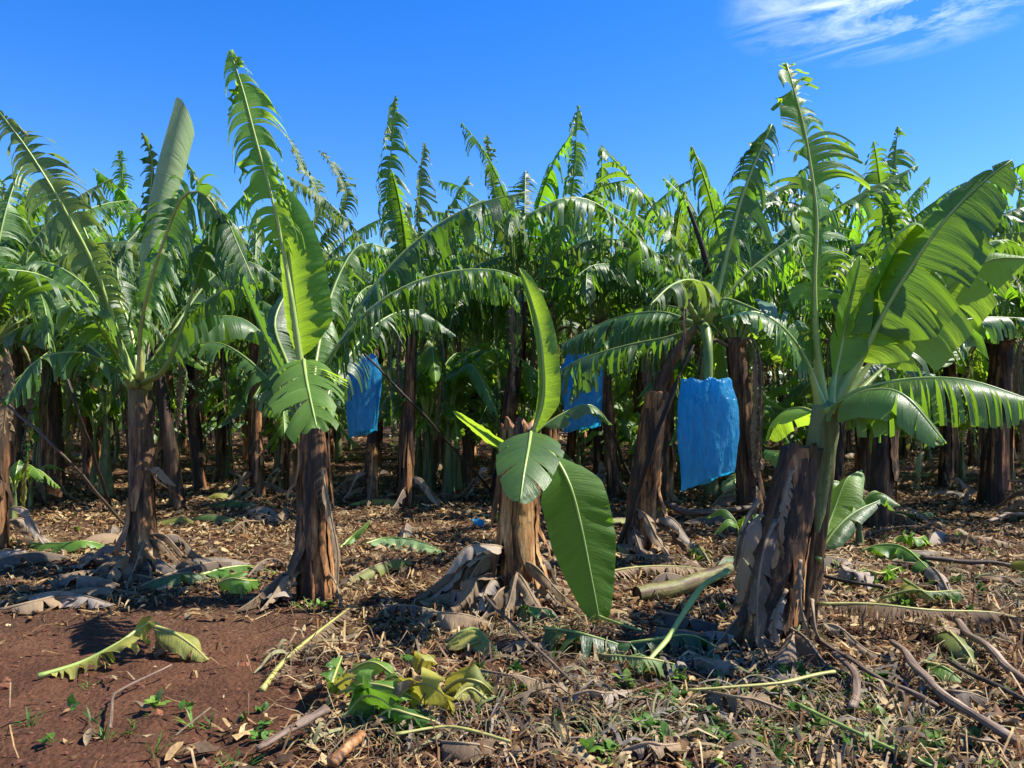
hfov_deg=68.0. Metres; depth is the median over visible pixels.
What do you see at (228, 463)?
banana sucker
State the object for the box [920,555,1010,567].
leaf stalk
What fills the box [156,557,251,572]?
fallen leaf
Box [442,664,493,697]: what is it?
fallen leaf
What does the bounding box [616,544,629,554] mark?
fallen leaf
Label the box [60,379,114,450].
banana sucker
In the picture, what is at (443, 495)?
fallen leaf
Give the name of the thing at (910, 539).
fallen leaf
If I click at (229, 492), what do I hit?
fallen leaf
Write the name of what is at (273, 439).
banana sucker
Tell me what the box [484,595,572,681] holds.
leaf stalk
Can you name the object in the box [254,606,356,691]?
fallen leaf
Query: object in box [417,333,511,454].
banana plant
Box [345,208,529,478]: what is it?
banana plant
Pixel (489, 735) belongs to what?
leaf stalk
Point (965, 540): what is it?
fallen leaf
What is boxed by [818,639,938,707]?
leaf stalk
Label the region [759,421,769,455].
banana sucker
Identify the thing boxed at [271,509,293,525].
fallen leaf
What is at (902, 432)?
banana sucker
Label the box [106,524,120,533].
fallen leaf
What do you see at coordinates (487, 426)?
banana sucker
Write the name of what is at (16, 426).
banana plant
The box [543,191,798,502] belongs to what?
banana plant
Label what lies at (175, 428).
banana sucker
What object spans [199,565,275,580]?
fallen leaf
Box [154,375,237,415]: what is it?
banana sucker
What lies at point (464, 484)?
fallen leaf
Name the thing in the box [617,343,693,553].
prop pole
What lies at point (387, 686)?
fallen leaf
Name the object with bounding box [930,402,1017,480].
banana sucker
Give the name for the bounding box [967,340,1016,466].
banana plant
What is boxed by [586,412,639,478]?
banana sucker
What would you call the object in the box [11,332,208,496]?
banana sucker
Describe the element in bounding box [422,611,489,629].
fallen leaf
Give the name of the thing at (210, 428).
banana sucker
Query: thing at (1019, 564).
fallen leaf
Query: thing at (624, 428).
banana sucker
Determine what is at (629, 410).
banana sucker
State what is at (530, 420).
banana sucker
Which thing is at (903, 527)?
fallen leaf
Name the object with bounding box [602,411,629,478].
prop pole
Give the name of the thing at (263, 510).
fallen leaf
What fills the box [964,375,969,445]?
banana plant
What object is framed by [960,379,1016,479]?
banana sucker
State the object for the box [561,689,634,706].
fallen leaf
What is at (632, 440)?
banana sucker
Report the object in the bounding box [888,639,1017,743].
leaf stalk
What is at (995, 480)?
banana plant
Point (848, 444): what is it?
banana plant
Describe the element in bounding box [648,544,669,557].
fallen leaf
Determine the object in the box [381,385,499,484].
banana sucker
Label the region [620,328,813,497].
banana sucker
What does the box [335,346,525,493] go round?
banana sucker
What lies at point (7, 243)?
banana plant
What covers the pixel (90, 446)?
prop pole
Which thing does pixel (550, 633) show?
fallen leaf
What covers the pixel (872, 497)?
banana sucker
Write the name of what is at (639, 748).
fallen leaf
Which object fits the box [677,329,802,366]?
banana plant
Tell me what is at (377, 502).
fallen leaf
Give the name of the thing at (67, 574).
fallen leaf
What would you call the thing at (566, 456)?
banana sucker
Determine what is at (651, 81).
sky
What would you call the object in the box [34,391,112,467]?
banana sucker
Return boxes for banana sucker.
[9,460,59,518]
[10,464,64,507]
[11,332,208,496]
[26,385,121,416]
[31,421,38,462]
[31,424,38,441]
[34,382,155,487]
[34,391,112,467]
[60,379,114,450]
[65,420,111,464]
[109,402,156,463]
[113,407,175,423]
[119,421,188,455]
[152,362,272,478]
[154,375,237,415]
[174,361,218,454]
[174,416,216,461]
[183,378,347,493]
[187,421,247,438]
[198,370,345,475]
[201,396,265,478]
[262,417,361,452]
[264,402,345,438]
[329,408,399,444]
[334,384,345,460]
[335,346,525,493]
[343,411,351,450]
[378,380,500,478]
[378,399,500,448]
[380,342,537,493]
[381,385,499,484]
[382,365,460,477]
[383,362,537,490]
[387,403,401,459]
[422,432,424,458]
[452,428,464,439]
[453,412,498,475]
[454,366,563,424]
[463,402,534,473]
[463,424,497,445]
[525,410,563,431]
[555,453,573,462]
[576,364,636,462]
[576,428,585,464]
[577,421,637,478]
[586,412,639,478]
[591,394,675,431]
[600,431,636,452]
[612,345,767,478]
[613,386,679,419]
[619,398,677,422]
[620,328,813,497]
[629,417,680,480]
[669,395,785,488]
[676,453,691,492]
[706,509,760,548]
[725,395,789,478]
[756,405,802,444]
[756,418,807,444]
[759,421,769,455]
[762,385,813,415]
[763,377,812,421]
[767,358,932,477]
[767,405,811,450]
[769,428,807,446]
[832,480,900,546]
[845,410,951,450]
[898,395,962,454]
[909,439,915,448]
[914,342,1023,383]
[923,391,963,461]
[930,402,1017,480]
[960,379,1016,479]
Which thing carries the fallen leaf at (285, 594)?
on the ground
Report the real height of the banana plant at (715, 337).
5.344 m
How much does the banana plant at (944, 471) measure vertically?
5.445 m
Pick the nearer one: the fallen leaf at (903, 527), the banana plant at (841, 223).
the fallen leaf at (903, 527)
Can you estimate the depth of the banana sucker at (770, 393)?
15.49 m
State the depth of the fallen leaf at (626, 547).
7.88 m
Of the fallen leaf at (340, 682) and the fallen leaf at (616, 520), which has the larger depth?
the fallen leaf at (616, 520)
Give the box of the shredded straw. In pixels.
[0,547,1023,767]
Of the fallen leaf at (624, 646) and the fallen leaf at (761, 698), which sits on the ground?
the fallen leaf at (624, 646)
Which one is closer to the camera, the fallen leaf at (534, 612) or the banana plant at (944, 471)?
the fallen leaf at (534, 612)
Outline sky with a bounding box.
[0,0,1023,399]
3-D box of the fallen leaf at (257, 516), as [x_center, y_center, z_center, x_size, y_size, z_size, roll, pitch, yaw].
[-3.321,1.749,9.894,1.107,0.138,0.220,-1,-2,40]
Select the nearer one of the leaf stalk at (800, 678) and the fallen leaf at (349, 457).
the leaf stalk at (800, 678)
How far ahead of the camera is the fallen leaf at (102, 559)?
7.13 m
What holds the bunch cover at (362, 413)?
hanging from the banana plant at (404, 233)
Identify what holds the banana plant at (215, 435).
on the ground
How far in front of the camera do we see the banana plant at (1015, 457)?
20.02 m
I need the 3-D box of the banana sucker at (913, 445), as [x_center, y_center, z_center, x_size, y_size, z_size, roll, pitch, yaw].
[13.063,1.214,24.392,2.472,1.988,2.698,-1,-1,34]
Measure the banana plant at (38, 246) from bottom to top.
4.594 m
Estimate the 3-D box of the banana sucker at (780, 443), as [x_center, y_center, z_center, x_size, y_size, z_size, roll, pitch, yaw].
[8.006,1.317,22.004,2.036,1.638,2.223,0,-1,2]
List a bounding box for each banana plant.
[0,97,282,590]
[0,165,225,549]
[0,180,153,500]
[0,194,127,342]
[2,182,139,504]
[5,193,281,508]
[30,183,160,485]
[44,168,280,489]
[59,223,126,457]
[79,232,182,462]
[92,150,245,481]
[96,368,115,436]
[130,135,390,499]
[176,363,187,452]
[182,258,314,479]
[192,49,544,611]
[195,199,388,492]
[200,377,214,440]
[200,409,207,436]
[202,340,248,429]
[204,368,218,442]
[227,238,405,377]
[232,342,265,459]
[240,412,243,439]
[246,338,378,458]
[266,351,274,452]
[287,95,544,508]
[329,431,379,506]
[332,251,430,467]
[332,287,373,448]
[335,274,467,428]
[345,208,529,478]
[366,231,594,487]
[380,105,664,500]
[384,314,529,447]
[391,205,611,420]
[415,268,615,626]
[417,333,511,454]
[438,225,646,471]
[452,231,611,377]
[468,316,607,419]
[482,148,712,497]
[520,124,917,561]
[527,245,653,458]
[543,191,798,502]
[557,218,757,454]
[569,351,593,445]
[582,421,626,486]
[585,146,884,515]
[593,310,717,405]
[598,141,849,376]
[670,230,830,344]
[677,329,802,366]
[706,62,1023,677]
[713,322,828,419]
[717,175,970,494]
[736,126,1023,531]
[753,336,779,391]
[759,177,950,488]
[763,354,824,405]
[764,283,865,467]
[772,172,1013,451]
[772,267,830,445]
[788,339,825,445]
[789,331,851,452]
[821,318,1023,473]
[829,216,1023,489]
[900,338,984,458]
[933,223,1023,513]
[959,178,1023,506]
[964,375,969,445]
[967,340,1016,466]
[1014,329,1023,460]
[1015,433,1019,453]
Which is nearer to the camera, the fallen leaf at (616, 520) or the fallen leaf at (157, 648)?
the fallen leaf at (157, 648)
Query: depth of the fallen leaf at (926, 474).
15.44 m
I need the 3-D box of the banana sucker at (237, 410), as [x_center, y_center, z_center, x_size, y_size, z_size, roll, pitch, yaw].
[-4.212,0.936,12.898,2.806,2.068,2.571,0,-1,-5]
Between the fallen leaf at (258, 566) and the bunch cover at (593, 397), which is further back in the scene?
the bunch cover at (593, 397)
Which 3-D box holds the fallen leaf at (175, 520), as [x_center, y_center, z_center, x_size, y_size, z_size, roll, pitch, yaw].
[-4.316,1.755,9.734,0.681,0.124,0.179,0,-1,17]
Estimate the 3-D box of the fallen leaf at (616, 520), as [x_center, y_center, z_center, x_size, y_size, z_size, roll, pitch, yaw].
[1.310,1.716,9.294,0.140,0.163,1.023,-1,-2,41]
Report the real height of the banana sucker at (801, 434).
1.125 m
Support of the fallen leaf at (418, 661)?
on the ground
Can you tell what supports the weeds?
on the ground
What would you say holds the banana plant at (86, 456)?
on the ground
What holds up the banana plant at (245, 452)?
on the ground
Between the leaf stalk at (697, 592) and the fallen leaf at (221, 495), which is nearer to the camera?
the leaf stalk at (697, 592)
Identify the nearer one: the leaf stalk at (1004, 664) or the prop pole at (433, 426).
the leaf stalk at (1004, 664)
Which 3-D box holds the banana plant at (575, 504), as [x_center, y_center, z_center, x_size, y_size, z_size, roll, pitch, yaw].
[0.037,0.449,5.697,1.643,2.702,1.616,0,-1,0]
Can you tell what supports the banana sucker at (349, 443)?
on the ground
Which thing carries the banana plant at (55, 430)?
on the ground
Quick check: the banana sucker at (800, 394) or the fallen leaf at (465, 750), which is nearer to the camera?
the fallen leaf at (465, 750)
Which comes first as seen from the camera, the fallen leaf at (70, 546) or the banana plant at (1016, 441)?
the fallen leaf at (70, 546)
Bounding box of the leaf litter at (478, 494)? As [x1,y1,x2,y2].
[0,434,1023,767]
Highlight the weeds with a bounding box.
[9,471,1023,767]
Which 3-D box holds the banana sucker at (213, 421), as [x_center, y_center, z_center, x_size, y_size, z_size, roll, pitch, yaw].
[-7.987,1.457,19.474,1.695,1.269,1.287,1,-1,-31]
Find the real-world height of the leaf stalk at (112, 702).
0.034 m
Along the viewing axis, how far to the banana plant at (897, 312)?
5.04 m
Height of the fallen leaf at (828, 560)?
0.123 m
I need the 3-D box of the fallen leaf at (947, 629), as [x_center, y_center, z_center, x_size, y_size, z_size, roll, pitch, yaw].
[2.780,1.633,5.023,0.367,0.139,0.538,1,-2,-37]
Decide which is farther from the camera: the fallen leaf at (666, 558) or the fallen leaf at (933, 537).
the fallen leaf at (933, 537)
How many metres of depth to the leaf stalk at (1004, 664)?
4.53 m
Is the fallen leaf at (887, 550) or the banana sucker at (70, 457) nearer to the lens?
the fallen leaf at (887, 550)
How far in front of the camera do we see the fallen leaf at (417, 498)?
11.80 m
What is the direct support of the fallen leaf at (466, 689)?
on the shredded straw
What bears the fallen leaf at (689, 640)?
on the ground
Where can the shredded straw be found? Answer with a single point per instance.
(612, 723)
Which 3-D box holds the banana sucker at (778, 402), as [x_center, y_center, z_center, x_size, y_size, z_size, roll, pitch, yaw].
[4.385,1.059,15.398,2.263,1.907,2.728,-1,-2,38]
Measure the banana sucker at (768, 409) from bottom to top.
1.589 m
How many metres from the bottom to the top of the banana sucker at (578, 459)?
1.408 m
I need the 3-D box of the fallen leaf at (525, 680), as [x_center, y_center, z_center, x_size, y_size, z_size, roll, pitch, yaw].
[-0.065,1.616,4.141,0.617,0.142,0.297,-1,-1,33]
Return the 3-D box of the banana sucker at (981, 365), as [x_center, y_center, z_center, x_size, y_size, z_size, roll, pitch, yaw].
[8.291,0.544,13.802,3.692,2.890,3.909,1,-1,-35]
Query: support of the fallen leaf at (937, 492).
on the ground
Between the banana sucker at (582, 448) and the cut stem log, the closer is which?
the cut stem log
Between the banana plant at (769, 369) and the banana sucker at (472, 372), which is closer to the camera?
the banana sucker at (472, 372)
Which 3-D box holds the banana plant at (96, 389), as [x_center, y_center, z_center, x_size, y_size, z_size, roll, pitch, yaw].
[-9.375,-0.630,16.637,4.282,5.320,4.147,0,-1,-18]
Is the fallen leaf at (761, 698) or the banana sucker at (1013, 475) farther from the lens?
the banana sucker at (1013, 475)
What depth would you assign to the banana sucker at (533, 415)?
16.14 m
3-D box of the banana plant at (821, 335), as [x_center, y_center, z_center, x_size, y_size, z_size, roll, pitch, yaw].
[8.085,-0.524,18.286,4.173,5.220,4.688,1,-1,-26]
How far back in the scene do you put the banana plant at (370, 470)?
11.72 m
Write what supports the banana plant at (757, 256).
on the ground
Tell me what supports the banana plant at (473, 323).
on the ground
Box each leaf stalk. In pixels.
[109,664,171,728]
[255,704,329,750]
[326,730,365,766]
[395,725,510,742]
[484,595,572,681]
[597,615,642,630]
[636,568,731,673]
[656,500,762,515]
[687,670,835,690]
[795,702,933,767]
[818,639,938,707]
[823,575,883,588]
[832,651,860,711]
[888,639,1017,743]
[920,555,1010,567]
[941,613,1023,683]
[946,659,1023,701]
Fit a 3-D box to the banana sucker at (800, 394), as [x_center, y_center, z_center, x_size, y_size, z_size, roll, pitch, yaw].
[6.013,0.724,13.987,2.930,2.504,3.006,0,-1,-22]
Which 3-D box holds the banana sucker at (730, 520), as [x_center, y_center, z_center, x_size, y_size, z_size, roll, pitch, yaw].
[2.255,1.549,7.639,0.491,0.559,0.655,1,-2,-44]
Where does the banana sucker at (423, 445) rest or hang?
on the ground
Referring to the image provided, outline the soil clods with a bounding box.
[0,500,1023,767]
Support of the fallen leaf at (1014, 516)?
on the leaf litter at (478, 494)
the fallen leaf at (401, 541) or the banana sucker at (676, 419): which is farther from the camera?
the banana sucker at (676, 419)
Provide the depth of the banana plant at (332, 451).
20.72 m
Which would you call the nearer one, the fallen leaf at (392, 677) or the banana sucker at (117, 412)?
the fallen leaf at (392, 677)
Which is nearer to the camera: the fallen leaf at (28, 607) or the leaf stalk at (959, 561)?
the fallen leaf at (28, 607)
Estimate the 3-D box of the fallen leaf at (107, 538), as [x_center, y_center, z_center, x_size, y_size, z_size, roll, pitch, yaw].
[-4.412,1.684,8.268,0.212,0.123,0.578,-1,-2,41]
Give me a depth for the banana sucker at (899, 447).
21.60 m
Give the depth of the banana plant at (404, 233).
11.27 m
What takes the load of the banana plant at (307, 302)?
on the ground
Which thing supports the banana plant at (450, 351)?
on the ground
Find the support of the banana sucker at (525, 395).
on the ground
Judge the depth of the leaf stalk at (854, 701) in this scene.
4.01 m
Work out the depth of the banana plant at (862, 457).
13.54 m
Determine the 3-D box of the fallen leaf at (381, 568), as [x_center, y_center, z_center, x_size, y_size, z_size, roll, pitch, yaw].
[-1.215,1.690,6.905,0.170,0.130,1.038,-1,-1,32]
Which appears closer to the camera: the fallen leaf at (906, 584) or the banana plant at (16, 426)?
the fallen leaf at (906, 584)
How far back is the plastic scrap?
9.46 m
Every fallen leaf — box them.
[0,549,26,564]
[0,551,68,568]
[0,587,133,613]
[19,591,114,608]
[26,540,103,553]
[37,615,162,678]
[38,570,157,586]
[55,574,119,590]
[77,552,112,562]
[84,533,119,546]
[97,572,153,583]
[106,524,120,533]
[129,561,231,589]
[144,572,210,589]
[148,624,208,661]
[151,641,206,659]
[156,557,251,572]
[157,516,196,524]
[191,514,238,522]
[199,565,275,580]
[206,493,237,499]
[207,500,251,509]
[212,489,241,496]
[213,573,261,593]
[226,520,265,535]
[232,513,283,525]
[246,506,276,516]
[246,558,284,577]
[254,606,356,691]
[260,582,296,603]
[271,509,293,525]
[321,655,343,704]
[334,671,356,695]
[338,669,422,706]
[339,520,369,548]
[339,559,412,586]
[341,675,402,721]
[345,454,357,459]
[346,658,396,675]
[351,499,423,507]
[362,537,445,554]
[370,704,437,727]
[377,468,388,473]
[379,604,438,616]
[382,461,397,465]
[383,673,401,681]
[393,675,420,700]
[398,667,454,715]
[399,523,411,537]
[409,651,436,672]
[413,495,450,502]
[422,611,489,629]
[429,493,458,501]
[440,738,499,761]
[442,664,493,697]
[443,581,492,609]
[446,627,498,657]
[452,680,486,702]
[462,482,482,486]
[479,668,559,701]
[502,641,548,655]
[510,603,559,622]
[543,626,627,662]
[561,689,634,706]
[598,653,687,680]
[604,639,650,653]
[613,518,625,522]
[615,565,704,581]
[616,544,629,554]
[616,544,649,552]
[616,554,702,570]
[619,739,689,759]
[629,633,721,658]
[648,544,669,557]
[650,572,682,583]
[653,626,714,650]
[656,507,669,517]
[658,610,719,631]
[679,515,736,525]
[688,544,712,563]
[693,654,740,674]
[701,689,788,716]
[704,631,734,645]
[715,556,748,565]
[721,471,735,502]
[818,602,1022,638]
[824,556,864,568]
[833,561,873,589]
[838,564,904,585]
[845,452,854,457]
[859,543,933,575]
[872,524,945,533]
[877,543,939,556]
[879,589,962,604]
[881,559,927,570]
[891,530,930,546]
[893,490,908,497]
[894,511,939,519]
[899,578,934,599]
[903,620,971,642]
[909,472,971,478]
[923,490,964,498]
[923,566,952,594]
[923,659,964,683]
[926,531,949,545]
[928,686,990,708]
[932,619,979,667]
[936,493,966,504]
[942,534,1015,548]
[958,732,1009,759]
[973,574,1023,585]
[979,598,1023,634]
[986,512,1023,522]
[1009,515,1023,518]
[1009,559,1023,573]
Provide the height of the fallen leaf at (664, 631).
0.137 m
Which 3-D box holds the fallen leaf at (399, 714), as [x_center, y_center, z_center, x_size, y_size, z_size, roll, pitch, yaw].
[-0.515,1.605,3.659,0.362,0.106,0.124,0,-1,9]
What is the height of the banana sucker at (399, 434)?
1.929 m
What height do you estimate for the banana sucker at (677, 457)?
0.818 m
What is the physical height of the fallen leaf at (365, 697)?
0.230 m
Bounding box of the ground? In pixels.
[0,408,1023,767]
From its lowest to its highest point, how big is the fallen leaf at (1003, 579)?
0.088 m
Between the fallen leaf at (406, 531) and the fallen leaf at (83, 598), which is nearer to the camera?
the fallen leaf at (83, 598)
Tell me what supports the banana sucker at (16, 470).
on the ground
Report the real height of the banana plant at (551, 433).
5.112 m
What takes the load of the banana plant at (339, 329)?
on the ground
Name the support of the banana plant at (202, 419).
on the ground
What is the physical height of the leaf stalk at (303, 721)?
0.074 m
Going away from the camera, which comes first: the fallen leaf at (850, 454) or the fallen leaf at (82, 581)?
the fallen leaf at (82, 581)
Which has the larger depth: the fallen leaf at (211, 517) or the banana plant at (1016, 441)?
the banana plant at (1016, 441)
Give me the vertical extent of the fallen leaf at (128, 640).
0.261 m
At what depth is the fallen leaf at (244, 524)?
9.26 m
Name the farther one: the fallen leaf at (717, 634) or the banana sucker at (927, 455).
the banana sucker at (927, 455)
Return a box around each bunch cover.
[346,354,381,436]
[561,352,602,433]
[677,377,738,491]
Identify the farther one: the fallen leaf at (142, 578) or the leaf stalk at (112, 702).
the fallen leaf at (142, 578)
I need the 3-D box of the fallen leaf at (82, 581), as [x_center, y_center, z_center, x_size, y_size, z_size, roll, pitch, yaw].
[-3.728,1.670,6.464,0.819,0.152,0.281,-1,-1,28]
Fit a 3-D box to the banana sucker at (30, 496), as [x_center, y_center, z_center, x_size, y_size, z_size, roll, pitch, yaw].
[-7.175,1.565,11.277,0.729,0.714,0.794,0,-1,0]
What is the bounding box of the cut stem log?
[632,562,737,602]
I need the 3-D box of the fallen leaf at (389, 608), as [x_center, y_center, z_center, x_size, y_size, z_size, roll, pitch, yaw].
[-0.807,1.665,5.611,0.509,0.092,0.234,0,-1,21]
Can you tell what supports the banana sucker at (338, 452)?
on the ground
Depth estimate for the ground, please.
4.74 m
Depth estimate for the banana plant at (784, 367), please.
33.04 m
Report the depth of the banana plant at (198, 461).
13.41 m
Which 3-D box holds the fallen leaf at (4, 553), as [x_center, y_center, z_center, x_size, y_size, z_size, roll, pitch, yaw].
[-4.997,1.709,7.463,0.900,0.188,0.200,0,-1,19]
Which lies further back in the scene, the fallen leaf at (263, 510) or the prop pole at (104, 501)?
the fallen leaf at (263, 510)
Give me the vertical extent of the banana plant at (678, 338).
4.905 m
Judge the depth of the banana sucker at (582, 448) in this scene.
19.36 m
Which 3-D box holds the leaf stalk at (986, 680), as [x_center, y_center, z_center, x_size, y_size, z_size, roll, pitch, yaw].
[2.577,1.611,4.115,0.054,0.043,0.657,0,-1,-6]
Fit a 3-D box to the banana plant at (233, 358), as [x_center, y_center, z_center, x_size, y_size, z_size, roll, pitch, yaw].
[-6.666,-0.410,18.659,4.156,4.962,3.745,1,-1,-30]
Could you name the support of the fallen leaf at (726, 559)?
on the ground
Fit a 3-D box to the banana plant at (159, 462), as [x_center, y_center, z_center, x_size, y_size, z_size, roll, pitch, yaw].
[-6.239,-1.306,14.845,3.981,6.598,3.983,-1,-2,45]
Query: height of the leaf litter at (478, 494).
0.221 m
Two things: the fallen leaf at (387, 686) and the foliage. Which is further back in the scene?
the foliage
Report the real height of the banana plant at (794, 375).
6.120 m
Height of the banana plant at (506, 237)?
6.261 m
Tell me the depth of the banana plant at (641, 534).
7.94 m
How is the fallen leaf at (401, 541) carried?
on the ground
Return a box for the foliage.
[117,368,956,428]
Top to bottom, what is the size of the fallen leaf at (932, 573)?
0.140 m
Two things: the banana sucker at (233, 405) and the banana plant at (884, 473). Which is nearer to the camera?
the banana plant at (884, 473)
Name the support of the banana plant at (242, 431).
on the ground
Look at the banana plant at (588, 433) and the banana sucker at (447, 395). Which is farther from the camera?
the banana plant at (588, 433)
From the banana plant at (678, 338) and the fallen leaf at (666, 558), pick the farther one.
the banana plant at (678, 338)
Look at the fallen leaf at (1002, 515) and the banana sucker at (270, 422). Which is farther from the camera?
the banana sucker at (270, 422)
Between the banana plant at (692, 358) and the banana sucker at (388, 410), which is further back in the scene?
the banana plant at (692, 358)
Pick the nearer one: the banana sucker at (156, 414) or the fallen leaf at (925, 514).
the fallen leaf at (925, 514)
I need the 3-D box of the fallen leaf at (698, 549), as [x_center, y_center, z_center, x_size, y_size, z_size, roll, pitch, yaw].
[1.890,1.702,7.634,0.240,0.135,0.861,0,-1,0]
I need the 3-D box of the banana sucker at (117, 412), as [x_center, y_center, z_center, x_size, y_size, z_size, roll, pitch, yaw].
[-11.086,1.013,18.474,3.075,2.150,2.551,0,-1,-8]
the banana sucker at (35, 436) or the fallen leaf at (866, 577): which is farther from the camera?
the banana sucker at (35, 436)
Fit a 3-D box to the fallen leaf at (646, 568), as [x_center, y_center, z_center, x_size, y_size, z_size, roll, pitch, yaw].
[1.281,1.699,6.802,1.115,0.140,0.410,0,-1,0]
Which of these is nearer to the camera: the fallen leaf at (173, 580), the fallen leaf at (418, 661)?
the fallen leaf at (418, 661)
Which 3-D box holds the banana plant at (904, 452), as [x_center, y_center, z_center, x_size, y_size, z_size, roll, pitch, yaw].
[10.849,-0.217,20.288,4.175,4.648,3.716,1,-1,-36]
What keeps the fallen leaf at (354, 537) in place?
on the ground
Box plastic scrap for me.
[472,518,484,525]
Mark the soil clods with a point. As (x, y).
(152, 714)
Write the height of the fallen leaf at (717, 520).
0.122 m
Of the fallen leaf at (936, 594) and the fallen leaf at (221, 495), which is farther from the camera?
the fallen leaf at (221, 495)
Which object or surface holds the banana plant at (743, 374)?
on the ground
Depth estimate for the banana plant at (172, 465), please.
11.25 m
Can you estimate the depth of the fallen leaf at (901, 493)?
12.44 m
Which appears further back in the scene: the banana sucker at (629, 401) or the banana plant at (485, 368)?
the banana plant at (485, 368)
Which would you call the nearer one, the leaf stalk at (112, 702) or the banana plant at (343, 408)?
the leaf stalk at (112, 702)
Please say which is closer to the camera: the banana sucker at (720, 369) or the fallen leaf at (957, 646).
the fallen leaf at (957, 646)
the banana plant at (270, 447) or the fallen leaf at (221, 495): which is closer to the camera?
the fallen leaf at (221, 495)
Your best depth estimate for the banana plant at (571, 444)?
20.43 m
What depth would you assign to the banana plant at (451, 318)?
14.42 m
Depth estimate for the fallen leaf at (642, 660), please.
4.34 m
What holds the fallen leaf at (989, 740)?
on the leaf litter at (478, 494)
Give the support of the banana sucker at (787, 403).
on the ground
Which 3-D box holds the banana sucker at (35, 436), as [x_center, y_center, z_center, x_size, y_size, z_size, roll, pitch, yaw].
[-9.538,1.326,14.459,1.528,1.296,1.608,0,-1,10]
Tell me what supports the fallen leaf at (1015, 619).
on the ground
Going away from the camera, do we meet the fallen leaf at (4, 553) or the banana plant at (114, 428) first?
the fallen leaf at (4, 553)
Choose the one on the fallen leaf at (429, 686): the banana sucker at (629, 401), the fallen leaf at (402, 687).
the fallen leaf at (402, 687)
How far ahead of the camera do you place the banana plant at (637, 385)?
15.36 m
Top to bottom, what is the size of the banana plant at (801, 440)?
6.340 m
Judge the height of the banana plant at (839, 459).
5.040 m
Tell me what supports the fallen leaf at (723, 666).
on the ground
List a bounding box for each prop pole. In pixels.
[0,397,124,524]
[65,369,112,508]
[363,353,491,491]
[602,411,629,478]
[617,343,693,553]
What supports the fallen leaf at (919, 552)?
on the ground
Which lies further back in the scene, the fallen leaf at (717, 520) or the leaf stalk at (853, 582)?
the fallen leaf at (717, 520)
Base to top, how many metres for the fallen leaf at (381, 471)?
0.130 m
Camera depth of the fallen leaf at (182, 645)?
4.66 m
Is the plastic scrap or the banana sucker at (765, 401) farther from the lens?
the banana sucker at (765, 401)
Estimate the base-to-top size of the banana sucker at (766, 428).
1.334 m
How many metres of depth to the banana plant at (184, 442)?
22.82 m
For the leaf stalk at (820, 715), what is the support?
on the ground
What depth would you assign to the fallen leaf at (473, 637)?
4.75 m
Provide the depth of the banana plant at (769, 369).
25.20 m
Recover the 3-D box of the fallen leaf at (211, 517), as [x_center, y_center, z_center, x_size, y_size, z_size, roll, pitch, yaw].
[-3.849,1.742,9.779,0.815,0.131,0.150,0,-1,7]
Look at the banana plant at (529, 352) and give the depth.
19.43 m
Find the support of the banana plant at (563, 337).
on the ground
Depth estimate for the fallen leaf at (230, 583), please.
6.22 m
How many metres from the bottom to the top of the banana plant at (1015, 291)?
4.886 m
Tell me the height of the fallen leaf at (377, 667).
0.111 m
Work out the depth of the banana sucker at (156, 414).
24.15 m
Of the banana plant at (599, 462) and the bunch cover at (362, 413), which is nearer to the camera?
the bunch cover at (362, 413)
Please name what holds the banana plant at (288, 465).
on the ground
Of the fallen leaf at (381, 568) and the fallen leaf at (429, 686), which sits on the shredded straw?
the fallen leaf at (429, 686)
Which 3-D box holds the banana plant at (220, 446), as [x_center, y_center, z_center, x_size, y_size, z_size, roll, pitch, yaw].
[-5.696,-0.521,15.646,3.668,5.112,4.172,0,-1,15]
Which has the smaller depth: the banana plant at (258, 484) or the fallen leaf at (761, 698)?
the fallen leaf at (761, 698)
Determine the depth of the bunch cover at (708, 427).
7.21 m
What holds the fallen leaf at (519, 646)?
on the ground
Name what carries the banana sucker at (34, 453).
on the ground
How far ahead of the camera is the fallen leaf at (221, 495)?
12.10 m
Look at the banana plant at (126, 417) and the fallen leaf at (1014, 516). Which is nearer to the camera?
the fallen leaf at (1014, 516)
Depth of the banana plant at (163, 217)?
6.77 m
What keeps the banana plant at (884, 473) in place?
on the ground
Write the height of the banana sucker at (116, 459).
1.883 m
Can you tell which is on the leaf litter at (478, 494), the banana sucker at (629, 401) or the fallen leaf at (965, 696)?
the fallen leaf at (965, 696)
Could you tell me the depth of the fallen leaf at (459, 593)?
5.86 m
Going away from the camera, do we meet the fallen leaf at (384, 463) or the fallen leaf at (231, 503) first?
the fallen leaf at (231, 503)
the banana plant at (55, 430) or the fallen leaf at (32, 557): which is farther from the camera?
the banana plant at (55, 430)
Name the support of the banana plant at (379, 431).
on the ground
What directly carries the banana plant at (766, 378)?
on the ground
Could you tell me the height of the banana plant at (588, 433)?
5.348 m
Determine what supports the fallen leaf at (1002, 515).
on the leaf litter at (478, 494)
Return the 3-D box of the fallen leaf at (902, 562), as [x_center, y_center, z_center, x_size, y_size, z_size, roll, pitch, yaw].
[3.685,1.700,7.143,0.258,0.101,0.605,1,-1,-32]
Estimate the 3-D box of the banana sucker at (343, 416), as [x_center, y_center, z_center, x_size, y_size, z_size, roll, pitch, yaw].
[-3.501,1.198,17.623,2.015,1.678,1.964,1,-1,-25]
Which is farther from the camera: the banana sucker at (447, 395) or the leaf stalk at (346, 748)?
the banana sucker at (447, 395)
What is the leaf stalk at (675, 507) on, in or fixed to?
on the ground

